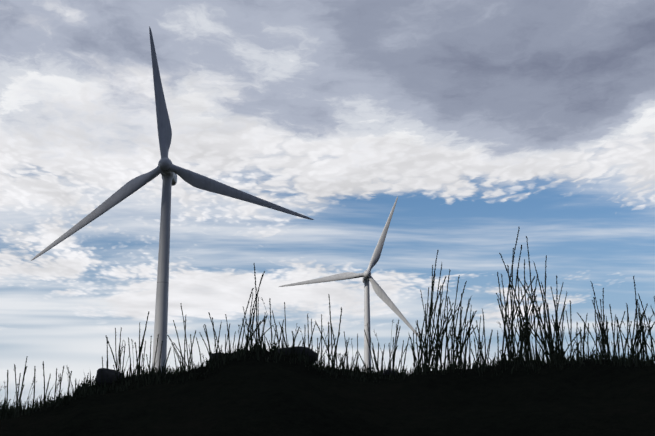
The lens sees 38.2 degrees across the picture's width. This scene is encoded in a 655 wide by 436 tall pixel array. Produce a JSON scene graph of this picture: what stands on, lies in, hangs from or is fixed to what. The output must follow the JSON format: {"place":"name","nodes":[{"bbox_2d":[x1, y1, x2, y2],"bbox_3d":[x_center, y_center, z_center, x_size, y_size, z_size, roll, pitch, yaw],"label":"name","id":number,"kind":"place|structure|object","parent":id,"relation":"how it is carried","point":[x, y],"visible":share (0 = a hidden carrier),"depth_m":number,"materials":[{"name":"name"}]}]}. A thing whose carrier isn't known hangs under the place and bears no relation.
{"place":"outdoors","nodes":[
{"label":"outdoors","id":0,"kind":"place"},
{"bbox_2d":[0,350,654,435],"bbox_3d":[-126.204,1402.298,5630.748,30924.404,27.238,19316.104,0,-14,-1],"label":"ground","id":1,"kind":"structure","parent":0,"point":[244,395],"depth_m":5.57,"materials":[{"name":"black soil"}]},
{"bbox_2d":[96,368,121,384],"bbox_3d":[-1.595,1.171,6.883,0.169,0.140,0.224,3,-17,13],"label":"rock","id":2,"kind":"object","parent":1,"relation":"on","point":[106,372],"visible":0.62,"depth_m":6.80,"materials":[{"name":"stone"}]},
{"bbox_2d":[31,26,313,372],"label":"wind turbine","id":3,"kind":"object","parent":1,"relation":"on","point":[167,169],"visible":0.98,"depth_m":243.17,"materials":[{"name":"paint"}]},
{"bbox_2d":[278,346,317,364],"bbox_3d":[-0.247,1.059,7.228,0.344,0.154,0.225,-4,-24,14],"label":"rock","id":4,"kind":"object","parent":1,"relation":"on","point":[311,352],"visible":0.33,"depth_m":7.15,"materials":[{"name":"stone"}]},
{"bbox_2d":[0,227,654,419],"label":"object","id":5,"kind":"object","parent":1,"relation":"on","point":[555,355],"visible":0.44,"depth_m":7.02,"materials":[{"name":"black plant"}]},
{"bbox_2d":[279,196,423,367],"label":"wind turbine","id":6,"kind":"object","parent":1,"relation":"on","point":[367,277],"visible":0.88,"depth_m":433.56,"materials":[{"name":"paint"}]},
{"bbox_2d":[383,369,397,375],"bbox_3d":[0.471,1.187,7.165,0.117,0.083,0.107,16,-21,-41],"label":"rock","id":7,"kind":"object","parent":1,"relation":"on","point":[387,373],"visible":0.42,"depth_m":7.12,"materials":[{"name":"stone"}]},
{"bbox_2d":[0,0,654,408],"label":"sky","id":8,"kind":"structure","parent":0,"point":[485,120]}
]}

